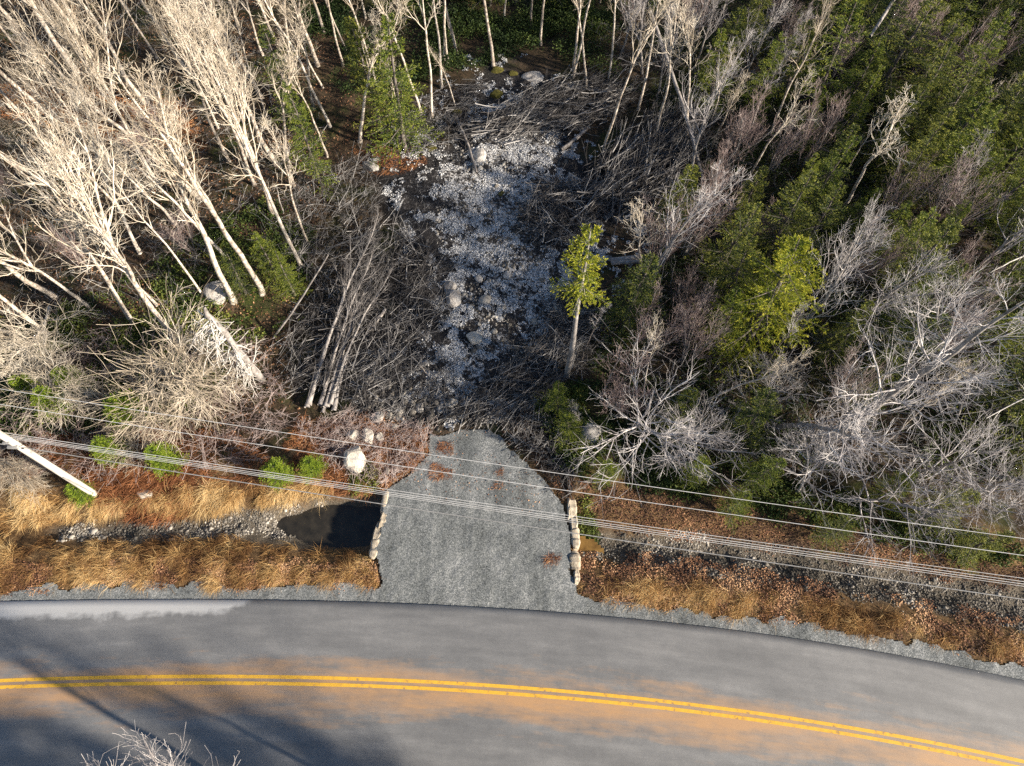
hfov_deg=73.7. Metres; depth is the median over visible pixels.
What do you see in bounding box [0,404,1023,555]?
overhead wire
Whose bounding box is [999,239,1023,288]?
bare tree
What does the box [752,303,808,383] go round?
bare tree
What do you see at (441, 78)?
bare tree
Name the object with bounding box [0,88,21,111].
bare tree
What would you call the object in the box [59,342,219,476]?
bare tree
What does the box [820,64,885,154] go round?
spruce
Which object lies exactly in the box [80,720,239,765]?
bare tree
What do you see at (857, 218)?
spruce
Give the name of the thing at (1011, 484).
bare tree
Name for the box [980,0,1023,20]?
spruce
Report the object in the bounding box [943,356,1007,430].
bare tree
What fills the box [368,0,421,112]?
bare tree
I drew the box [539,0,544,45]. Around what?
bare tree
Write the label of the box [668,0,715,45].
twiggy thicket
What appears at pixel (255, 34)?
bare tree
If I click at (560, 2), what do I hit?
spruce
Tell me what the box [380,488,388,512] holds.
wall stone
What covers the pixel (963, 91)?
spruce
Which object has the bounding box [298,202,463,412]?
brush pile
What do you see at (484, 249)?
brush pile
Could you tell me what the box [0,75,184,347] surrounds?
bare tree
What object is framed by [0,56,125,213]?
bare tree
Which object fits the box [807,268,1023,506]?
bare tree
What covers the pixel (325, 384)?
dead pole
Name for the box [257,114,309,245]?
bare tree
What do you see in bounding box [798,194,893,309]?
bare tree
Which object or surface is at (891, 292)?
bare tree
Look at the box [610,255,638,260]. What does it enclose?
fallen log
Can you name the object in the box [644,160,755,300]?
bare tree
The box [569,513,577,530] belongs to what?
wall stone
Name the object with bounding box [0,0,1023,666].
ground
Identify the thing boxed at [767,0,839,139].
bare tree
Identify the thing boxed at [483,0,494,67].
bare tree
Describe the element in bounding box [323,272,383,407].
dead pole
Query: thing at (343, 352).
dead pole
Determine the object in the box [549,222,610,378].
spruce
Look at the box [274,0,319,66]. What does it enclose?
bare tree
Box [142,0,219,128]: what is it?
bare tree
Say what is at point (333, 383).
dead pole
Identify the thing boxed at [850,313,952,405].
spruce
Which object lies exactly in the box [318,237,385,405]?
dead pole
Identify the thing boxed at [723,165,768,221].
spruce
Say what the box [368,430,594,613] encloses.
gravel driveway
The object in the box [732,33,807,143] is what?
bare tree
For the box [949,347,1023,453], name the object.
spruce
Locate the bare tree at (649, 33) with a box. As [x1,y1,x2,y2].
[601,0,677,153]
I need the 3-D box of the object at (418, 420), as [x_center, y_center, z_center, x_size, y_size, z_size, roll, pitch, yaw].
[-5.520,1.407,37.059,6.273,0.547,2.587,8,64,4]
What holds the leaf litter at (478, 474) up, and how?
on the gravel driveway
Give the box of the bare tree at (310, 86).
[252,0,331,127]
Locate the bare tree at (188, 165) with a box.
[137,66,216,213]
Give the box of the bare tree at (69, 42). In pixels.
[28,0,161,187]
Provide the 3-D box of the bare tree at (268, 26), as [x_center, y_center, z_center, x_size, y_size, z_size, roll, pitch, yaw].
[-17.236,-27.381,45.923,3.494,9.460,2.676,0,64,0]
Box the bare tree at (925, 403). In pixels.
[878,359,977,448]
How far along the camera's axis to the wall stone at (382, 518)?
34.41 m
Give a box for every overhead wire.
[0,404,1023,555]
[0,443,1023,599]
[3,389,1023,538]
[4,432,1023,578]
[9,435,1023,581]
[12,437,1021,583]
[17,439,1019,585]
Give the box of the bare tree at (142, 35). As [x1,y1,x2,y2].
[119,0,157,58]
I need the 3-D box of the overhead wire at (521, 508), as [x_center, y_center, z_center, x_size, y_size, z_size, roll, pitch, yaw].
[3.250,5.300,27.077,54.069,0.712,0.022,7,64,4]
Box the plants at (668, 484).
[573,411,1023,572]
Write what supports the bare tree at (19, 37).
on the ground at (530, 60)
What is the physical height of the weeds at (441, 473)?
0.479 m
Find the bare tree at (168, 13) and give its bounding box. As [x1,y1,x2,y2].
[158,0,184,32]
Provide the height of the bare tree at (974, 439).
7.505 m
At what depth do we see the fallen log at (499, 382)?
37.31 m
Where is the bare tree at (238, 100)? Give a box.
[186,0,277,214]
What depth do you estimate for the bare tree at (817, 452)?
32.75 m
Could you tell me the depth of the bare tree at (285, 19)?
45.07 m
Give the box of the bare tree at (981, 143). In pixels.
[931,129,993,227]
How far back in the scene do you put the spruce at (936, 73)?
42.16 m
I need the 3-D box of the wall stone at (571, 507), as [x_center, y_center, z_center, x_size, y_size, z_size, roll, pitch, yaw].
[3.019,6.508,35.406,0.669,1.593,1.594,-3,64,-1]
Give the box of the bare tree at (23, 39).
[0,5,61,92]
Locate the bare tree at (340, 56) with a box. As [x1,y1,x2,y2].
[327,0,344,67]
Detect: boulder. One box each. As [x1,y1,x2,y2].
[137,490,151,498]
[203,281,228,305]
[343,445,365,472]
[346,429,357,439]
[362,161,378,171]
[362,428,373,443]
[364,374,372,382]
[369,412,383,422]
[375,432,383,440]
[416,404,423,412]
[436,404,444,412]
[444,281,456,293]
[446,290,460,307]
[446,398,457,408]
[466,331,481,344]
[472,148,486,161]
[474,275,482,282]
[503,271,511,278]
[521,71,543,83]
[525,403,536,410]
[554,304,561,312]
[575,421,602,445]
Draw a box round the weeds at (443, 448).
[436,439,454,455]
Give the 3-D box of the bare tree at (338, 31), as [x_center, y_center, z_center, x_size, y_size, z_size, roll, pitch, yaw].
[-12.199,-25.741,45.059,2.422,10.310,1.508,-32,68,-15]
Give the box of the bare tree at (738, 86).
[707,69,752,151]
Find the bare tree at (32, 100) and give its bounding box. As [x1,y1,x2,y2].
[0,70,61,126]
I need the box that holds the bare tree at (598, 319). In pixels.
[580,304,611,364]
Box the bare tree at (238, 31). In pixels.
[219,0,267,116]
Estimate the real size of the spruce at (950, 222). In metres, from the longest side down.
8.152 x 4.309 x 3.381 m
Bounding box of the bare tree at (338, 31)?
[326,0,346,49]
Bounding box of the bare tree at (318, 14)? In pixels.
[312,0,325,32]
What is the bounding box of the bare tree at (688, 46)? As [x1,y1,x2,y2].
[667,0,718,139]
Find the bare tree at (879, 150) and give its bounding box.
[842,84,916,209]
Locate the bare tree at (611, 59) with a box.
[607,0,617,83]
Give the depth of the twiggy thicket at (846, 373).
34.19 m
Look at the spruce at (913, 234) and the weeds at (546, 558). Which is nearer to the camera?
the weeds at (546, 558)
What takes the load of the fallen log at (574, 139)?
on the ground at (530, 60)
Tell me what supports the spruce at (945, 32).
on the ground at (530, 60)
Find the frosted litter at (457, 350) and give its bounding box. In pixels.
[336,53,651,430]
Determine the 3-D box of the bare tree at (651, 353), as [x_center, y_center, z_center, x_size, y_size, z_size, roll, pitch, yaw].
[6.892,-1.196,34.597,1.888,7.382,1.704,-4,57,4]
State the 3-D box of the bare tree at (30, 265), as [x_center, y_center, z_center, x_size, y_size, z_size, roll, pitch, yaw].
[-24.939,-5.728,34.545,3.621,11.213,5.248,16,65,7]
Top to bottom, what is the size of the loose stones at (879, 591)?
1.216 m
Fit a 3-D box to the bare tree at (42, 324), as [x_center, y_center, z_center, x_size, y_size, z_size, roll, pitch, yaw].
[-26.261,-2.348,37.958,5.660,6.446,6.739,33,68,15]
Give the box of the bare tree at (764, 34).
[737,0,794,95]
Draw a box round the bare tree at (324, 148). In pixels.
[275,34,328,157]
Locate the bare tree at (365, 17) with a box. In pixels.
[361,0,366,19]
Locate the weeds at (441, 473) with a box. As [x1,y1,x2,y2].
[426,463,452,481]
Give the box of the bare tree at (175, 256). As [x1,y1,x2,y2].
[86,144,202,294]
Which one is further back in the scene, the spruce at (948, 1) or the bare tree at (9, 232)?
the spruce at (948, 1)
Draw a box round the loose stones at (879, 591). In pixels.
[580,529,1023,632]
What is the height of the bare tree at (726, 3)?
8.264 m
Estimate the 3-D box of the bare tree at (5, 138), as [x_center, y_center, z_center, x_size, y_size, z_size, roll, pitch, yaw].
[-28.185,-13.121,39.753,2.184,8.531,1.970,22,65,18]
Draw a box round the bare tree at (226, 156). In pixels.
[160,0,230,162]
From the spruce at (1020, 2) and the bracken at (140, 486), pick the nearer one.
the bracken at (140, 486)
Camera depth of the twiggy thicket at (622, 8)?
48.78 m
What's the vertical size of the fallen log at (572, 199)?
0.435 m
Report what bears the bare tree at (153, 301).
on the ground at (530, 60)
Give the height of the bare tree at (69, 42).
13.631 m
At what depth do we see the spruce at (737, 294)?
35.69 m
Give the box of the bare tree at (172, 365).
[76,264,265,478]
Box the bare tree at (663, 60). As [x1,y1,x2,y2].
[646,2,688,99]
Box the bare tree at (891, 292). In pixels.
[822,242,959,341]
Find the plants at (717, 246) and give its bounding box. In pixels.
[545,0,1023,491]
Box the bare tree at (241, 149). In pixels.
[160,0,256,185]
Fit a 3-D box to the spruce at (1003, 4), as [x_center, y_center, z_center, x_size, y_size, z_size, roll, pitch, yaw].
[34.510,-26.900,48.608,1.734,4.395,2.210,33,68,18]
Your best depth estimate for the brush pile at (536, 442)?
36.03 m
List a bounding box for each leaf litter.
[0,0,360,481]
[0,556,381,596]
[293,409,431,491]
[401,429,541,516]
[496,403,576,501]
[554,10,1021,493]
[576,478,1023,592]
[577,550,1023,666]
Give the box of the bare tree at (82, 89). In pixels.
[0,39,142,254]
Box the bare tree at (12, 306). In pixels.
[0,294,50,336]
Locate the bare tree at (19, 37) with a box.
[0,11,85,134]
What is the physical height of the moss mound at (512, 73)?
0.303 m
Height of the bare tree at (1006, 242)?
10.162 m
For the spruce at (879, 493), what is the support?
on the ground at (530, 60)
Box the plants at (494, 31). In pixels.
[286,0,626,97]
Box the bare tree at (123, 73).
[65,0,146,106]
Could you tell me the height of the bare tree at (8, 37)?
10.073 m
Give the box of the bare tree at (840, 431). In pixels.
[772,384,947,498]
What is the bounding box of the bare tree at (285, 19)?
[283,0,289,77]
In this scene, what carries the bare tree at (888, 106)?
on the ground at (530, 60)
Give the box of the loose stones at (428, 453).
[388,430,569,568]
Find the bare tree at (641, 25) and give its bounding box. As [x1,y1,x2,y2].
[620,0,653,73]
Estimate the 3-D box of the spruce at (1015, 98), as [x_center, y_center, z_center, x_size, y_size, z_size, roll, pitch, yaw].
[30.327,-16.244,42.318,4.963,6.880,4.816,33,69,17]
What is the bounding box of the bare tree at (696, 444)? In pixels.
[627,380,760,505]
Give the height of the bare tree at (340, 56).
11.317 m
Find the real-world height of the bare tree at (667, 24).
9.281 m
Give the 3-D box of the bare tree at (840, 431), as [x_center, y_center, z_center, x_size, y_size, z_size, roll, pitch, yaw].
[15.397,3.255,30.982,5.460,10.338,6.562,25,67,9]
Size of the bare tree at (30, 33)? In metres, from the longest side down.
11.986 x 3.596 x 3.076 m
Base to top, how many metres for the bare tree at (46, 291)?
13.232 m
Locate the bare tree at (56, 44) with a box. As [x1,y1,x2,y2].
[28,0,79,73]
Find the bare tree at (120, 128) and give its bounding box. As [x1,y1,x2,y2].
[9,34,201,200]
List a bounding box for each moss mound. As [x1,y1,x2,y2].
[425,145,436,150]
[452,108,461,114]
[490,89,502,98]
[491,66,503,73]
[508,70,517,75]
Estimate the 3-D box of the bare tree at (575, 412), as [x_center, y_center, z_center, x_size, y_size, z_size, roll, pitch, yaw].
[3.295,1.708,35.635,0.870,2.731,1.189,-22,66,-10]
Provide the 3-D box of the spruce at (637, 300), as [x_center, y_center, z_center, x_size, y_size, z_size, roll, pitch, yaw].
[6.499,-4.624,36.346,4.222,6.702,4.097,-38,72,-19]
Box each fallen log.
[272,254,328,338]
[276,186,283,213]
[326,229,379,249]
[365,308,384,335]
[411,356,430,377]
[454,115,477,173]
[470,343,546,409]
[496,100,546,121]
[500,110,566,132]
[549,105,609,116]
[560,126,587,150]
[561,197,576,202]
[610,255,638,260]
[611,259,639,264]
[648,10,704,181]
[677,314,741,362]
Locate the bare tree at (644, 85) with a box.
[637,0,675,110]
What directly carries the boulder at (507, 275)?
on the ground at (530, 60)
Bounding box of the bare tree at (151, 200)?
[81,125,177,225]
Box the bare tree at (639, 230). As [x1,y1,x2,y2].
[614,198,667,293]
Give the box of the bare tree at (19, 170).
[0,153,87,243]
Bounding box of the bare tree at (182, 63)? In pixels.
[130,0,191,75]
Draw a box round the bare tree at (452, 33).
[443,0,457,54]
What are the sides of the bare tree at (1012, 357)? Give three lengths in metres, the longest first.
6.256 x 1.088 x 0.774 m
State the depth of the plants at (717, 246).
40.37 m
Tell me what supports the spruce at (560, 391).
on the ground at (530, 60)
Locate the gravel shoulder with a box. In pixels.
[0,580,1023,680]
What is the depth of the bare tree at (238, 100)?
34.68 m
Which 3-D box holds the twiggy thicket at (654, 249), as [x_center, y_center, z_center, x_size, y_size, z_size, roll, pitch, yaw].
[8.241,-7.789,38.000,3.687,6.972,4.122,17,62,7]
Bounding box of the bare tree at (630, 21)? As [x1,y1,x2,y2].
[616,0,647,58]
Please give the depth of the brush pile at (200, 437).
36.42 m
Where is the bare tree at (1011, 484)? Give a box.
[922,424,1023,550]
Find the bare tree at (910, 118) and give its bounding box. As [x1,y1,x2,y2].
[855,81,934,172]
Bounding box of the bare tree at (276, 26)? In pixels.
[266,0,286,49]
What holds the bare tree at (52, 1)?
on the ground at (530, 60)
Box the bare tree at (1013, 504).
[971,476,1023,540]
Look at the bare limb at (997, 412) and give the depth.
32.77 m
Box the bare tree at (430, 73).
[395,0,441,117]
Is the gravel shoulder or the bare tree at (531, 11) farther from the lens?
the bare tree at (531, 11)
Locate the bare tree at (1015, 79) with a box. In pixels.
[966,71,1023,127]
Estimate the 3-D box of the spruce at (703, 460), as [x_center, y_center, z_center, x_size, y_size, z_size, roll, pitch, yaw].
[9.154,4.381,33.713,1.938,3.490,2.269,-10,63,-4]
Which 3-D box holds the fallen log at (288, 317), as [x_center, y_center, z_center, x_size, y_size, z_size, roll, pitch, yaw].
[-11.665,-4.569,37.489,4.744,5.430,0.254,-22,66,-10]
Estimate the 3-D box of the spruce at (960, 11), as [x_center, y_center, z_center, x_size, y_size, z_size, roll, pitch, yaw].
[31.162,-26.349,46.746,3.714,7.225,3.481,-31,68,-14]
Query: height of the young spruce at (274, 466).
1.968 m
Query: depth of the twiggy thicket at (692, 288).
36.98 m
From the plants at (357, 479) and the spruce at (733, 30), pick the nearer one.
the plants at (357, 479)
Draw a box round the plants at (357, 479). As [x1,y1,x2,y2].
[343,459,381,497]
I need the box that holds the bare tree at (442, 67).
[425,41,455,107]
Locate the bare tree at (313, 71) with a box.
[266,0,323,88]
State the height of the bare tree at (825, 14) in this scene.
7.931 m
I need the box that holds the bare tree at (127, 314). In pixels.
[3,130,137,323]
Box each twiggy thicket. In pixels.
[0,160,20,203]
[34,221,90,272]
[120,121,154,164]
[127,88,174,137]
[153,205,196,257]
[194,1,213,28]
[594,338,656,419]
[612,0,651,29]
[623,277,702,359]
[625,190,701,272]
[663,256,721,326]
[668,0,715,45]
[671,281,731,366]
[681,171,744,257]
[697,138,743,207]
[710,82,781,168]
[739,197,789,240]
[760,0,786,27]
[763,104,824,172]
[773,0,822,60]
[796,78,851,169]
[816,332,891,410]
[825,20,863,78]
[837,213,929,290]
[873,146,945,230]
[882,0,939,49]
[901,19,978,89]
[902,6,951,68]
[908,265,1022,358]
[914,141,1014,242]
[935,228,1008,303]
[938,5,1023,98]
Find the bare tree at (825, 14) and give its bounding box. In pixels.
[805,0,839,59]
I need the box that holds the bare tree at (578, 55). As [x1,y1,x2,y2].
[572,0,590,77]
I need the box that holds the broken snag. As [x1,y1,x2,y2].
[186,305,264,402]
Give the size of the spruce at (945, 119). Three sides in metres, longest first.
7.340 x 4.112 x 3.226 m
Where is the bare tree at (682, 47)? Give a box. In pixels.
[672,0,724,67]
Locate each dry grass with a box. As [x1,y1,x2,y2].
[0,474,333,540]
[0,532,382,599]
[578,570,1023,664]
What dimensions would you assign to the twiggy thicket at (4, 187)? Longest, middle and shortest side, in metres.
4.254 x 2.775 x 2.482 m
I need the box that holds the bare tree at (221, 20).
[198,0,242,114]
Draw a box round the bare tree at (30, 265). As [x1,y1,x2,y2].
[0,177,92,309]
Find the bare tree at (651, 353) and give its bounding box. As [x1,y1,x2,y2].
[634,311,667,383]
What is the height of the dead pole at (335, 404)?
2.281 m
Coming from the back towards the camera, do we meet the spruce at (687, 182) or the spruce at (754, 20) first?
the spruce at (754, 20)
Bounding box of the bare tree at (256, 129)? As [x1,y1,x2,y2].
[170,0,278,166]
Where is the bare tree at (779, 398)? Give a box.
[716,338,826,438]
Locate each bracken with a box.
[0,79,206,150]
[0,415,296,493]
[77,458,203,530]
[281,412,429,506]
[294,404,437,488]
[351,144,426,175]
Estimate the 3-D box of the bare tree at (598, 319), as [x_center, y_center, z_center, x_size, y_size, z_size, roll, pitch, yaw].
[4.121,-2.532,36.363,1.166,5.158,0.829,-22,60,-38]
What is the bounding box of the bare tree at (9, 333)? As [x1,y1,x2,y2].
[0,328,20,337]
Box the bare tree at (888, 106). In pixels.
[841,100,898,177]
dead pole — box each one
[304,249,381,407]
[305,206,391,405]
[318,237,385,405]
[319,251,356,404]
[320,279,374,412]
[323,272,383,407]
[327,259,355,407]
[328,262,396,404]
[331,263,384,410]
[334,274,370,397]
[340,248,388,356]
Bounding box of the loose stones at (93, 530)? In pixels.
[46,495,355,541]
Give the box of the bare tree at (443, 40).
[443,10,445,60]
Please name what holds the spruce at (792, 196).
on the ground at (530, 60)
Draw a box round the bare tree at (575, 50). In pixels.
[572,0,580,68]
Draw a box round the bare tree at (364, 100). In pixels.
[355,0,411,142]
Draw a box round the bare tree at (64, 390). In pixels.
[0,315,115,436]
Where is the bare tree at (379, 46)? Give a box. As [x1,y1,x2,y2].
[362,9,398,106]
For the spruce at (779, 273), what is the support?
on the ground at (530, 60)
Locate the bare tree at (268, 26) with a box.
[258,0,274,36]
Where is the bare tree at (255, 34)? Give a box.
[239,0,263,55]
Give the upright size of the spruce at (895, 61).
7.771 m
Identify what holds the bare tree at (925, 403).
on the ground at (530, 60)
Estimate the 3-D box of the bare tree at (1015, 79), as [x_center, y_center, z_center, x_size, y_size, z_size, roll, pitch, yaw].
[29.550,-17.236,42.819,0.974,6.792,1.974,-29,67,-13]
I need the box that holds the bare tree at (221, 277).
[101,50,237,304]
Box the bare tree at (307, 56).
[265,0,319,109]
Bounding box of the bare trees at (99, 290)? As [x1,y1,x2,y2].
[0,0,336,335]
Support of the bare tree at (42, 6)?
on the ground at (530, 60)
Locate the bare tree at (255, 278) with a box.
[91,47,265,296]
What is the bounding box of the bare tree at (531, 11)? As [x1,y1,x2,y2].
[530,0,532,25]
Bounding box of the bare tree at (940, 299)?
[862,252,1023,434]
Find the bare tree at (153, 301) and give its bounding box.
[63,209,157,306]
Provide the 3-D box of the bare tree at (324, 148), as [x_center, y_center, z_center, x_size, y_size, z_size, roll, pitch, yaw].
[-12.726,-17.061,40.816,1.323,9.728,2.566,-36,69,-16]
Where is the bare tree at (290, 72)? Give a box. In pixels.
[264,23,308,187]
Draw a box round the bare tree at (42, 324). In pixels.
[0,294,104,386]
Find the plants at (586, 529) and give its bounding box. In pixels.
[577,489,601,542]
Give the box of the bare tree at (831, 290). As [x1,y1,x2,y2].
[782,194,897,350]
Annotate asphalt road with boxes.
[0,600,1023,765]
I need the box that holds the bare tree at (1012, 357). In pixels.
[968,350,1023,378]
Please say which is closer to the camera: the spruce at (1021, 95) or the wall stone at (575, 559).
the wall stone at (575, 559)
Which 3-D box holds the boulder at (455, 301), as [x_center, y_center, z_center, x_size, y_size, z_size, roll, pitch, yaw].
[-3.434,-4.958,40.172,0.973,0.745,1.242,-14,65,-7]
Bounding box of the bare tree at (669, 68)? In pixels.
[651,0,700,143]
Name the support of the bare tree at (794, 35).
on the ground at (530, 60)
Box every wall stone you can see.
[369,539,378,559]
[372,522,380,539]
[378,512,386,528]
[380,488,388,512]
[567,498,576,520]
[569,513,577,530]
[569,551,580,569]
[570,528,580,550]
[573,569,579,585]
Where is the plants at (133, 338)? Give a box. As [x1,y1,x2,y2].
[0,190,320,445]
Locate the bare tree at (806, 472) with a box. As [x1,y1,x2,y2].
[754,397,874,536]
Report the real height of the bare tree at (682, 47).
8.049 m
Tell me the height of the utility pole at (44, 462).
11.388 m
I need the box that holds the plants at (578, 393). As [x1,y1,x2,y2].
[532,377,592,473]
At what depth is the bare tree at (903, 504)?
30.78 m
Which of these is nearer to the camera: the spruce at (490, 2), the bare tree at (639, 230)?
the bare tree at (639, 230)
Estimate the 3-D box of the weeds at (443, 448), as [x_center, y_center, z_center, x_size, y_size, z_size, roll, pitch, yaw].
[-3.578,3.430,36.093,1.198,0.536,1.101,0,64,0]
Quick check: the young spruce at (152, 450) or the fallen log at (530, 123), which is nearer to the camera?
the young spruce at (152, 450)
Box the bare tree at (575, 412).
[567,399,584,422]
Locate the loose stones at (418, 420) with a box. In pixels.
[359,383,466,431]
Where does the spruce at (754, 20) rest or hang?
on the ground at (530, 60)
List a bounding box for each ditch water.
[277,505,380,547]
[578,536,603,553]
[703,553,827,574]
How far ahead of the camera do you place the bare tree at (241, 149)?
37.62 m
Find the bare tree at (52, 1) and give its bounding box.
[50,0,93,56]
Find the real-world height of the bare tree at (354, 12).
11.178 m
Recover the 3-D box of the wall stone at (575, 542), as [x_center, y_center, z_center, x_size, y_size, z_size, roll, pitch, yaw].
[3.146,7.994,34.639,0.541,1.528,1.085,-3,64,-1]
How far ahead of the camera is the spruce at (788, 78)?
44.23 m
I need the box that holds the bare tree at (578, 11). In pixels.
[571,0,586,84]
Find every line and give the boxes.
[0,675,1023,762]
[0,681,1018,765]
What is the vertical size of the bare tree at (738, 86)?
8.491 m
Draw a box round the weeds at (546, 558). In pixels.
[542,550,561,568]
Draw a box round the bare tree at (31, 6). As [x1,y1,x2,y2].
[20,0,140,136]
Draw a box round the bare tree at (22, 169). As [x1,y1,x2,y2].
[0,155,55,185]
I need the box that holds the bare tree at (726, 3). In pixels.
[713,0,731,31]
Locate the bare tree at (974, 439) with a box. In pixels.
[872,403,1023,554]
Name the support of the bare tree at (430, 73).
on the ground at (530, 60)
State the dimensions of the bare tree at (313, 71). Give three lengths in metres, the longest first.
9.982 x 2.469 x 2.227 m
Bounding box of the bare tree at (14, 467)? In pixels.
[0,414,62,513]
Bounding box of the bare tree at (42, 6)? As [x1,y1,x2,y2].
[38,0,52,19]
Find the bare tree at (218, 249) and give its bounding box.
[99,127,226,258]
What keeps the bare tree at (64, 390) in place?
on the ground at (530, 60)
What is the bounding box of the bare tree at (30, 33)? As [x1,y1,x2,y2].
[0,0,108,121]
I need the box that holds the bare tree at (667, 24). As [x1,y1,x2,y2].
[664,4,672,39]
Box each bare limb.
[869,0,894,37]
[982,379,1023,432]
[988,256,1023,273]
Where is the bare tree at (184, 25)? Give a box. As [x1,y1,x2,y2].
[176,0,196,52]
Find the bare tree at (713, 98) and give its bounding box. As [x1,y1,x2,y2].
[677,24,756,179]
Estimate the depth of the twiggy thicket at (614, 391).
33.48 m
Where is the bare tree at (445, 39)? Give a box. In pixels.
[443,0,448,59]
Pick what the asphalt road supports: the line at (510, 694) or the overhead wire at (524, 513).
the line at (510, 694)
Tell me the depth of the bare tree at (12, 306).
37.47 m
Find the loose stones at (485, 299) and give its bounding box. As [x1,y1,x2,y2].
[434,137,568,389]
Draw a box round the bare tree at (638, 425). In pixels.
[553,318,742,509]
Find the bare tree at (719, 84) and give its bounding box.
[705,49,736,132]
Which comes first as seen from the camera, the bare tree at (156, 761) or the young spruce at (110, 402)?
the bare tree at (156, 761)
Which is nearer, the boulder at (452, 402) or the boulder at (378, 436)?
the boulder at (378, 436)
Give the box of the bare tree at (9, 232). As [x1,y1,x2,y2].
[0,223,19,239]
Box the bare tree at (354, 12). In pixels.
[331,0,375,79]
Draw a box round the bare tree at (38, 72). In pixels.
[7,24,106,163]
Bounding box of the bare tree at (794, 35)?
[764,2,816,86]
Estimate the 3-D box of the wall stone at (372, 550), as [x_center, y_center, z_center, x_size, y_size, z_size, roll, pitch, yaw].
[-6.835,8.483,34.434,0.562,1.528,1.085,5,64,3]
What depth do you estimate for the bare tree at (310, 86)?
40.53 m
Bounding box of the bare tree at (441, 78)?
[433,1,442,88]
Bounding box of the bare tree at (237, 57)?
[167,0,263,97]
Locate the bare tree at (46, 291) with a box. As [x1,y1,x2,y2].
[0,260,58,300]
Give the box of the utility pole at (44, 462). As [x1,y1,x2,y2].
[0,430,96,496]
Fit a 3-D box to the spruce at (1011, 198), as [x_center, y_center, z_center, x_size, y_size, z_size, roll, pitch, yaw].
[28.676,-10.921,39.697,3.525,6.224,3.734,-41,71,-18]
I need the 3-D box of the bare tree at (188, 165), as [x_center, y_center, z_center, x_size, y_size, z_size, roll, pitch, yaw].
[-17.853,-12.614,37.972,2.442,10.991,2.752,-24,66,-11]
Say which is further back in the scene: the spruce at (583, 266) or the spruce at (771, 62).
the spruce at (771, 62)
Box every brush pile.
[0,320,298,491]
[269,276,359,405]
[274,143,386,300]
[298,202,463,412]
[343,331,476,429]
[369,74,494,156]
[390,92,599,410]
[428,296,599,439]
[459,58,652,149]
[494,387,590,499]
[510,164,614,253]
[529,271,626,379]
[567,70,744,239]
[582,0,1023,499]
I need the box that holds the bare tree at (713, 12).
[690,0,731,63]
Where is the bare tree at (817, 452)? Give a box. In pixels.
[780,408,845,473]
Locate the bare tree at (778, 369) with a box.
[702,346,817,402]
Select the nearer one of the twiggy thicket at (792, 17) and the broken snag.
the broken snag
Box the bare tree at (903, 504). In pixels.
[810,417,990,592]
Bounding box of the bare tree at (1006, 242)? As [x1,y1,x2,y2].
[956,189,1023,282]
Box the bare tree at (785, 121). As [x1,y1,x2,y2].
[740,62,818,188]
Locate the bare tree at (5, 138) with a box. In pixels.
[0,108,63,215]
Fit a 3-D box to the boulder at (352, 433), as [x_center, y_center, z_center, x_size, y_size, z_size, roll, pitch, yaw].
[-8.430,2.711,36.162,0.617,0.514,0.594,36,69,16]
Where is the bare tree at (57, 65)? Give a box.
[8,0,58,66]
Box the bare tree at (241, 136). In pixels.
[154,0,303,269]
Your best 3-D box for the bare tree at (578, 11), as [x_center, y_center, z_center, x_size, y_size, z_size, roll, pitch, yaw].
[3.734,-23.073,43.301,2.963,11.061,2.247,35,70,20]
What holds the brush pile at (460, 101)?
on the ground at (530, 60)
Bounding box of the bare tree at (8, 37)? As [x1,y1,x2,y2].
[0,25,23,54]
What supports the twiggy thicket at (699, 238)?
on the ground at (530, 60)
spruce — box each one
[6,373,54,406]
[29,385,79,429]
[50,364,92,397]
[62,479,95,510]
[88,432,135,468]
[101,389,158,434]
[142,440,189,481]
[219,247,261,304]
[249,231,293,290]
[255,21,320,138]
[258,455,299,492]
[270,249,312,303]
[282,79,339,201]
[296,452,328,485]
[342,16,407,140]
[364,12,443,167]
[371,0,422,24]
[469,0,520,12]
[534,381,574,421]
[537,0,584,6]
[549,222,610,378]
[552,411,586,453]
[587,457,625,491]
[593,252,664,348]
[645,164,700,252]
[651,387,699,453]
[677,455,714,497]
[684,27,740,117]
[684,201,767,288]
[684,233,827,391]
[688,5,748,96]
[690,286,749,369]
[691,233,768,332]
[702,386,781,462]
[716,485,755,533]
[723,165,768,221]
[730,168,820,268]
[731,454,786,507]
[733,0,774,60]
[735,31,786,128]
[742,265,794,329]
[762,19,817,121]
[775,135,861,221]
[776,0,842,51]
[779,180,847,273]
[781,152,819,228]
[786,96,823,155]
[788,0,871,128]
[801,300,874,380]
[804,123,860,194]
[808,511,855,562]
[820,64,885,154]
[822,36,887,113]
[823,188,882,245]
[828,0,878,42]
[830,346,904,411]
[833,0,890,57]
[834,0,895,36]
[838,0,909,83]
[839,0,943,112]
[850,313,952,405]
[857,131,938,227]
[857,200,914,259]
[857,469,918,521]
[860,216,962,324]
[861,206,940,295]
[862,274,938,346]
[867,107,957,203]
[870,41,960,152]
[880,12,965,127]
[888,482,981,545]
[891,86,997,208]
[894,259,971,331]
[895,61,984,169]
[895,104,1004,208]
[901,0,936,36]
[905,0,954,50]
[915,199,971,276]
[920,20,973,81]
[922,7,1015,130]
[925,0,968,22]
[931,0,992,50]
[938,522,1015,574]
[944,166,1023,238]
[945,154,1008,216]
[946,65,996,122]
[947,72,1023,176]
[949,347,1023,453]
[954,31,1006,92]
[958,0,1018,56]
[958,310,1023,381]
[960,0,1012,22]
[966,271,1023,320]
[967,78,1023,148]
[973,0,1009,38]
[976,193,1023,252]
[977,115,1023,210]
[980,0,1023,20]
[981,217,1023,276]
[982,122,1023,174]
[985,302,1023,347]
[990,44,1023,93]
[997,17,1023,66]
[999,446,1023,478]
[1004,191,1023,225]
[1010,6,1023,51]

